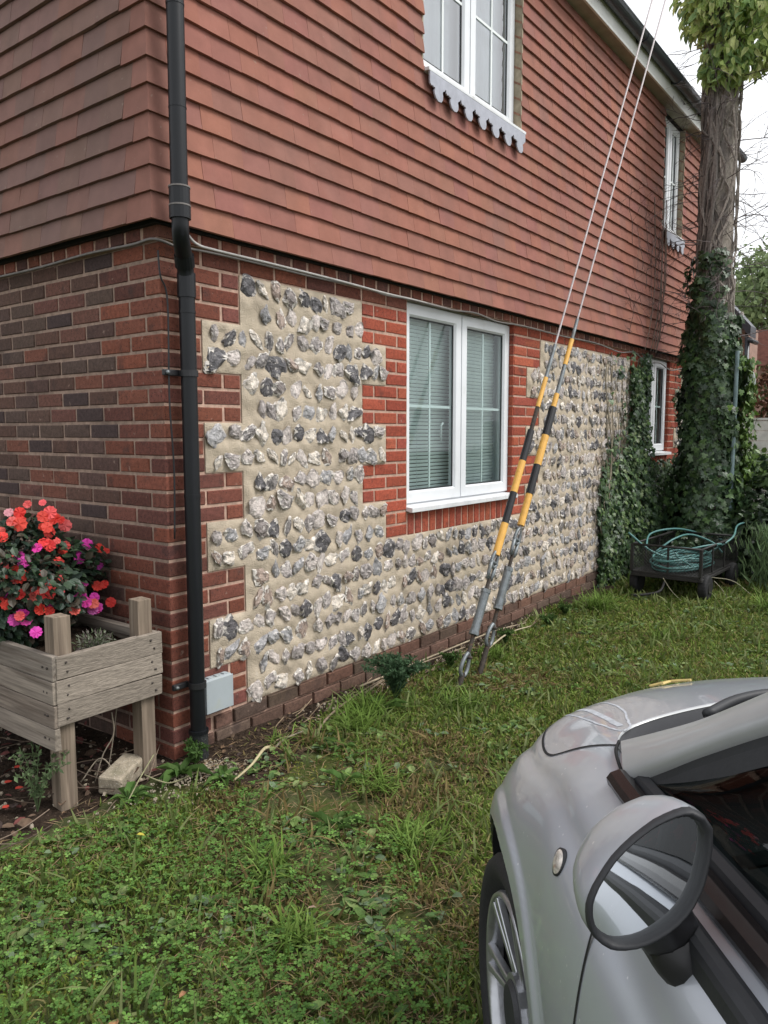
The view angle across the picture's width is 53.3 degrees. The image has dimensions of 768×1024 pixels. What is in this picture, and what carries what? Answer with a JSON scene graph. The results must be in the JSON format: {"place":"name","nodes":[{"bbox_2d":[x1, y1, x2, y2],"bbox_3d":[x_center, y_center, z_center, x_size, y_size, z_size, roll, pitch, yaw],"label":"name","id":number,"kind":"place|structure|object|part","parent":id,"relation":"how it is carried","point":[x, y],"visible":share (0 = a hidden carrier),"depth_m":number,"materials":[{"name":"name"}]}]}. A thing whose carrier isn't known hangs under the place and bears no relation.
{"place":"outdoors","nodes":[
{"label":"outdoors","id":0,"kind":"place"},
{"bbox_2d":[0,570,767,1023],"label":"ground","id":1,"kind":"structure","parent":0,"point":[324,799],"depth_m":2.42,"materials":[{"name":"green plant"}]},
{"bbox_2d":[98,753,142,794],"bbox_3d":[-1.097,1.098,3.211,0.100,0.075,0.220,4,9,9],"label":"concrete block","id":2,"kind":"object","parent":1,"relation":"on","point":[119,771],"depth_m":3.16,"materials":[{"name":"grey concrete"}]},
{"bbox_2d":[109,781,154,809],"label":"dandelion plant","id":3,"kind":"object","parent":1,"relation":"on","point":[125,792],"visible":0.91,"depth_m":3.07,"materials":[{"name":"green plant"}]},
{"bbox_2d":[126,754,153,802],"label":"dry stem","id":4,"kind":"object","parent":1,"relation":"on","point":[140,777],"visible":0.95,"depth_m":3.13,"materials":[{"name":"beige plant"}]},
{"bbox_2d":[144,771,198,783],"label":"dry stem","id":5,"kind":"object","parent":1,"relation":"on","point":[168,782],"visible":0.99,"depth_m":3.16,"materials":[{"name":"beige plant"}]},
{"bbox_2d":[156,757,213,788],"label":"dandelion plant","id":6,"kind":"object","parent":1,"relation":"on","point":[176,769],"visible":0.98,"depth_m":3.25,"materials":[{"name":"green plant"}]},
{"bbox_2d":[207,813,242,834],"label":"dandelion plant","id":7,"kind":"object","parent":1,"relation":"on","point":[217,825],"visible":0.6,"depth_m":2.84,"materials":[{"name":"green plant"}]},
{"bbox_2d":[224,826,313,904],"bbox_3d":[-0.387,1.159,2.505,0.339,0.146,0.387,-1,6,-4],"label":"grass tuft","id":8,"kind":"object","parent":1,"relation":"on","point":[282,860],"visible":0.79,"depth_m":2.54,"materials":[{"name":"green plant"}]},
{"bbox_2d":[247,893,343,995],"bbox_3d":[-0.241,1.190,2.222,0.299,0.133,0.400,4,7,37],"label":"grass tuft","id":9,"kind":"object","parent":1,"relation":"on","point":[302,935],"visible":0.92,"depth_m":2.20,"materials":[{"name":"green plant"}]},
{"bbox_2d":[0,586,617,846],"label":"bare earth","id":10,"kind":"structure","parent":1,"relation":"on","point":[101,739],"depth_m":3.43,"materials":[{"name":"soil"}]},
{"bbox_2d":[8,741,70,811],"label":"feathery plant","id":11,"kind":"object","parent":10,"relation":"on","point":[37,793],"visible":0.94,"depth_m":2.95,"materials":[{"name":"green leaf"}]},
{"bbox_2d":[0,580,162,811],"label":"raised planter","id":12,"kind":"object","parent":10,"relation":"on","point":[55,686],"visible":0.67,"depth_m":3.05,"materials":[{"name":"wood"}]},
{"bbox_2d":[0,499,115,647],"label":"busy lizzie","id":13,"kind":"object","parent":12,"relation":"in","point":[21,623],"visible":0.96,"depth_m":3.20,"materials":[{"name":"red plant"}]},
{"bbox_2d":[71,627,115,650],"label":"rosemary plant","id":14,"kind":"object","parent":12,"relation":"in","point":[96,641],"visible":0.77,"depth_m":3.16,"materials":[{"name":"green plant"}]},
{"bbox_2d":[81,758,110,781],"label":"dead twig","id":15,"kind":"object","parent":10,"relation":"on","point":[92,765],"visible":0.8,"depth_m":3.19,"materials":[{"name":"grey wood"}]},
{"bbox_2d":[94,712,114,783],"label":"dead twig","id":16,"kind":"object","parent":10,"relation":"on","point":[106,747],"visible":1,"depth_m":3.19,"materials":[{"name":"brown wood"}]},
{"bbox_2d":[108,708,116,767],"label":"dead twig","id":17,"kind":"object","parent":10,"relation":"on","point":[113,737],"visible":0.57,"depth_m":3.25,"materials":[{"name":"brown wood"}]},
{"bbox_2d":[183,737,209,763],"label":"feathery plant","id":18,"kind":"object","parent":10,"relation":"on","point":[194,753],"visible":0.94,"depth_m":3.33,"materials":[{"name":"green plant"}]},
{"bbox_2d":[203,764,239,787],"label":"dandelion plant","id":19,"kind":"object","parent":10,"relation":"on","point":[224,769],"visible":0.95,"depth_m":3.23,"materials":[{"name":"green plant"}]},
{"bbox_2d":[0,637,483,838],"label":"leaf litter","id":20,"kind":"object","parent":10,"relation":"on","point":[22,821],"visible":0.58,"depth_m":3.43,"materials":[{"name":"brown plant"}]},
{"bbox_2d":[364,647,464,693],"bbox_3d":[0.200,0.941,4.630,0.044,0.032,1.051,4,7,37],"label":"dry stem","id":21,"kind":"object","parent":20,"relation":"on","point":[373,686],"visible":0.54,"depth_m":4.70,"materials":[{"name":"beige plant"}]},
{"bbox_2d":[233,745,271,780],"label":"dry stem","id":22,"kind":"object","parent":10,"relation":"on","point":[263,749],"visible":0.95,"depth_m":3.33,"materials":[{"name":"beige plant"}]},
{"bbox_2d":[0,614,539,849],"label":"twigs","id":23,"kind":"object","parent":10,"relation":"on","point":[154,759],"visible":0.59,"depth_m":3.31,"materials":[{"name":"brown wood"}]},
{"bbox_2d":[261,721,304,748],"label":"grass tuft","id":24,"kind":"object","parent":10,"relation":"on","point":[273,739],"visible":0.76,"depth_m":3.58,"materials":[{"name":"green plant"}]},
{"bbox_2d":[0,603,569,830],"bbox_3d":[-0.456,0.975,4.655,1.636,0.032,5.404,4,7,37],"label":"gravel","id":25,"kind":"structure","parent":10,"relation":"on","point":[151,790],"depth_m":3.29,"materials":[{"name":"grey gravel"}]},
{"bbox_2d":[275,731,301,746],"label":"dry stem","id":26,"kind":"object","parent":10,"relation":"on","point":[278,743],"visible":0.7,"depth_m":3.61,"materials":[{"name":"beige plant"}]},
{"bbox_2d":[314,679,382,736],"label":"dry stem","id":27,"kind":"object","parent":10,"relation":"on","point":[329,715],"visible":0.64,"depth_m":3.96,"materials":[{"name":"beige plant"}]},
{"bbox_2d":[360,623,524,686],"bbox_3d":[0.465,0.894,5.023,0.017,0.038,1.902,5,8,39],"label":"dry stem","id":28,"kind":"object","parent":10,"relation":"on","point":[371,681],"visible":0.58,"depth_m":4.91,"materials":[{"name":"beige plant"}]},
{"bbox_2d":[481,626,530,653],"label":"dry stem","id":29,"kind":"object","parent":10,"relation":"on","point":[496,641],"visible":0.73,"depth_m":5.20,"materials":[{"name":"beige plant"}]},
{"bbox_2d":[308,811,366,847],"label":"dandelion plant","id":30,"kind":"object","parent":1,"relation":"on","point":[323,816],"visible":0.79,"depth_m":2.83,"materials":[{"name":"green plant"}]},
{"bbox_2d":[319,737,357,752],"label":"dandelion plant","id":31,"kind":"object","parent":1,"relation":"on","point":[335,744],"visible":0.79,"depth_m":3.52,"materials":[{"name":"green plant"}]},
{"bbox_2d":[322,769,367,788],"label":"dandelion plant","id":32,"kind":"object","parent":1,"relation":"on","point":[340,776],"visible":0.91,"depth_m":3.20,"materials":[{"name":"green plant"}]},
{"bbox_2d":[292,694,407,740],"bbox_3d":[-0.122,1.006,3.787,0.597,0.192,0.489,-4,7,-36],"label":"grass tuft","id":33,"kind":"object","parent":1,"relation":"on","point":[353,724],"visible":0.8,"depth_m":3.76,"materials":[{"name":"green plant"}]},
{"bbox_2d":[330,753,410,802],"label":"grass tuft","id":34,"kind":"object","parent":1,"relation":"on","point":[379,777],"visible":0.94,"depth_m":3.16,"materials":[{"name":"green plant"}]},
{"bbox_2d":[0,0,747,760],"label":"brick house","id":35,"kind":"structure","parent":1,"relation":"on","point":[284,288],"depth_m":3.96,"materials":[{"name":"ceramic"}]},
{"bbox_2d":[406,302,517,512],"bbox_3d":[0.347,-0.726,5.339,0.610,1.450,1.570,4,7,37],"label":"window","id":36,"kind":"structure","parent":35,"relation":"in","point":[458,364],"depth_m":5.23,"materials":[{"name":"white plastic"}]},
{"bbox_2d":[421,0,525,152],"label":"window","id":37,"kind":"structure","parent":35,"relation":"in","point":[472,55],"depth_m":5.05,"materials":[{"name":"white plastic"}]},
{"bbox_2d":[592,350,685,589],"bbox_3d":[3.182,-0.534,8.491,0.293,2.322,3.958,4,7,37],"label":"wall ivy","id":38,"kind":"object","parent":35,"relation":"attached to","point":[632,499],"depth_m":7.58,"materials":[{"name":"green plant"}]},
{"bbox_2d":[642,359,670,455],"bbox_3d":[2.775,-1.161,8.521,0.600,1.050,0.900,4,7,37],"label":"window","id":39,"kind":"structure","parent":35,"relation":"in","point":[656,411],"depth_m":8.66,"materials":[{"name":"white plastic"}]},
{"bbox_2d":[661,116,685,254],"bbox_3d":[3.040,-3.465,8.153,0.170,1.332,0.694,4,7,37],"label":"window","id":40,"kind":"structure","parent":35,"relation":"in","point":[674,149],"depth_m":8.33,"materials":[{"name":"white plastic"}]},
{"bbox_2d":[325,680,423,726],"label":"grass tuft","id":41,"kind":"object","parent":1,"relation":"on","point":[363,702],"visible":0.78,"depth_m":3.96,"materials":[{"name":"green plant"}]},
{"bbox_2d":[0,611,749,1011],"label":"moss","id":42,"kind":"object","parent":1,"relation":"on","point":[324,931],"visible":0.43,"depth_m":2.15,"materials":[{"name":"green plant"}]},
{"bbox_2d":[0,653,757,1023],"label":"clover","id":43,"kind":"object","parent":1,"relation":"on","point":[148,977],"visible":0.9,"depth_m":2.16,"materials":[{"name":"green plant"}]},
{"bbox_2d":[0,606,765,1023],"bbox_3d":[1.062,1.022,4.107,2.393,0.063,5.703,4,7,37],"label":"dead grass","id":44,"kind":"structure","parent":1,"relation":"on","point":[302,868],"depth_m":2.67,"materials":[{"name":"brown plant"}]},
{"bbox_2d":[0,591,767,1023],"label":"lawn weeds","id":45,"kind":"object","parent":1,"relation":"on","point":[318,1003],"visible":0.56,"depth_m":2.54,"materials":[{"name":"green plant"}]},
{"bbox_2d":[365,695,408,711],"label":"dandelion plant","id":46,"kind":"object","parent":1,"relation":"on","point":[396,702],"visible":0.59,"depth_m":3.99,"materials":[{"name":"green plant"}]},
{"bbox_2d":[361,650,431,697],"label":"feathery plant","id":47,"kind":"object","parent":1,"relation":"on","point":[398,669],"visible":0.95,"depth_m":4.12,"materials":[{"name":"green plant"}]},
{"bbox_2d":[374,807,468,878],"bbox_3d":[0.134,1.142,2.679,0.340,0.144,0.427,-2,6,-19],"label":"grass tuft","id":48,"kind":"object","parent":1,"relation":"on","point":[414,834],"visible":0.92,"depth_m":2.69,"materials":[{"name":"green plant"}]},
{"bbox_2d":[438,650,460,666],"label":"weed clump","id":49,"kind":"object","parent":1,"relation":"on","point":[450,658],"visible":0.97,"depth_m":4.74,"materials":[{"name":"green plant"}]},
{"bbox_2d":[413,682,495,721],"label":"grass tuft","id":50,"kind":"object","parent":1,"relation":"on","point":[460,700],"visible":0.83,"depth_m":4.07,"materials":[{"name":"green plant"}]},
{"bbox_2d":[472,636,518,661],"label":"grass tuft","id":51,"kind":"object","parent":1,"relation":"on","point":[495,654],"visible":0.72,"depth_m":5.01,"materials":[{"name":"green plant"}]},
{"bbox_2d":[496,627,514,642],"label":"weed clump","id":52,"kind":"object","parent":1,"relation":"on","point":[506,632],"visible":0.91,"depth_m":5.30,"materials":[{"name":"green plant"}]},
{"bbox_2d":[538,613,557,624],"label":"weed clump","id":53,"kind":"object","parent":1,"relation":"on","point":[551,617],"visible":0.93,"depth_m":5.73,"materials":[{"name":"green plant"}]},
{"bbox_2d":[557,601,572,614],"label":"weed clump","id":54,"kind":"object","parent":1,"relation":"on","point":[563,608],"visible":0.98,"depth_m":6.08,"materials":[{"name":"green plant"}]},
{"bbox_2d":[567,582,634,618],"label":"grass tuft","id":55,"kind":"object","parent":1,"relation":"on","point":[592,604],"visible":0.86,"depth_m":6.25,"materials":[{"name":"green plant"}]},
{"bbox_2d":[479,677,767,1023],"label":"parked car","id":56,"kind":"object","parent":1,"relation":"on","point":[625,878],"visible":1,"depth_m":0.96,"materials":[{"name":"silver metal"}]},
{"bbox_2d":[649,679,691,686],"bbox_3d":[0.676,0.404,1.809,0.073,0.042,0.073,0,6,-3],"label":"leaf scrap","id":57,"kind":"object","parent":56,"relation":"on","point":[669,681],"visible":1,"depth_m":1.79,"materials":[{"name":"yellow plant"}]},
{"bbox_3d":[0.333,0.836,0.499,0.152,0.784,1.216,0,6,-3],"label":"door","id":58,"kind":"part","parent":56,"relation":"part of","materials":[{"name":"silver metal"}]},
{"bbox_3d":[0.513,0.249,0.656,0.061,0.500,0.993,-2,6,-14],"label":"window frame","id":59,"kind":"part","parent":56,"relation":"part of","materials":[{"name":"black plastic"}]},
{"bbox_3d":[0.502,0.261,0.497,0.180,0.447,1.305,0,6,-3],"label":"side window","id":60,"kind":"part","parent":56,"relation":"part of","materials":[{"name":"black glass"}]},
{"bbox_2d":[632,623,686,645],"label":"grass tuft","id":61,"kind":"object","parent":1,"relation":"on","point":[665,632],"visible":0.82,"depth_m":5.39,"materials":[{"name":"green plant"}]},
{"bbox_2d":[629,530,738,599],"bbox_3d":[2.747,0.496,7.061,0.686,0.475,1.393,5,8,39],"label":"garden cart","id":62,"kind":"object","parent":1,"relation":"on","point":[701,576],"visible":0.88,"depth_m":6.88,"materials":[{"name":"black metal"}]},
{"bbox_2d":[628,522,766,572],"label":"garden hose","id":63,"kind":"object","parent":62,"relation":"in","point":[672,560],"visible":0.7,"depth_m":6.89,"materials":[{"name":"teal rubber"}]},
{"bbox_2d":[654,0,767,577],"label":"tree","id":64,"kind":"object","parent":1,"relation":"on","point":[714,435],"visible":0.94,"depth_m":7.58,"materials":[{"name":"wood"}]},
{"bbox_2d":[457,0,652,686],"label":"guy stay","id":65,"kind":"object","parent":64,"relation":"attached to","point":[480,609],"visible":0.96,"depth_m":4.77,"materials":[{"name":"metal"}]},
{"bbox_2d":[477,0,665,675],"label":"guy stay","id":66,"kind":"object","parent":64,"relation":"attached to","point":[508,569],"visible":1,"depth_m":4.99,"materials":[{"name":"metal"}]},
{"bbox_2d":[616,157,751,358],"bbox_3d":[2.695,-2.465,7.363,1.749,1.885,0.773,-4,7,-31],"label":"bare creeper","id":67,"kind":"object","parent":64,"relation":"attached to","point":[661,299],"visible":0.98,"depth_m":7.65,"materials":[{"name":"brown plant"}]},
{"bbox_2d":[660,447,767,581],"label":"ivy mound","id":68,"kind":"object","parent":1,"relation":"on","point":[759,507],"visible":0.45,"depth_m":7.57,"materials":[{"name":"green plant"}]},
{"bbox_2d":[728,520,767,590],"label":"spiky plant","id":69,"kind":"object","parent":1,"relation":"on","point":[758,571],"visible":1,"depth_m":7.03,"materials":[{"name":"green plant"}]},
{"bbox_2d":[733,232,767,329],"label":"garden tree","id":70,"kind":"object","parent":1,"relation":"on","point":[756,315],"visible":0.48,"depth_m":25.14,"materials":[{"name":"green plant"}]},
{"bbox_2d":[742,418,767,530],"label":"garden fence","id":71,"kind":"object","parent":1,"relation":"on","point":[761,433],"depth_m":10.03,"materials":[{"name":"grey wood"}]},
{"bbox_2d":[742,585,767,611],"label":"grass tuft","id":72,"kind":"object","parent":1,"relation":"on","point":[760,603],"visible":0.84,"depth_m":6.29,"materials":[{"name":"green plant"}]},
{"bbox_2d":[742,447,767,522],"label":"leafy shrub","id":73,"kind":"object","parent":1,"relation":"on","point":[763,450],"visible":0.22,"depth_m":8.03,"materials":[{"name":"green plant"}]},
{"bbox_2d":[753,364,767,420],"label":"rusty shrub","id":74,"kind":"object","parent":1,"relation":"on","point":[764,408],"visible":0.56,"depth_m":11.07,"materials":[{"name":"brown plant"}]},
{"bbox_2d":[754,329,767,420],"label":"tiled outbuilding","id":75,"kind":"structure","parent":1,"relation":"on","point":[762,353],"depth_m":18.27,"materials":[{"name":"concrete"}]},
{"bbox_2d":[624,0,767,326],"label":"sky","id":76,"kind":"structure","parent":0,"point":[668,35],"materials":[{"name":"white"}]},
{"bbox_2d":[735,307,757,414],"bbox_3d":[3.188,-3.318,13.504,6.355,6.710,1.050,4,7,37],"label":"neighbour house","id":77,"kind":"structure","parent":0,"point":[750,347],"depth_m":11.44,"materials":[{"name":"brick"}]},
{"bbox_2d":[742,372,755,401],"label":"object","id":78,"kind":"object","parent":77,"relation":"attached to","point":[753,375],"depth_m":10.63,"materials":[{"name":"white plastic"}]}
]}

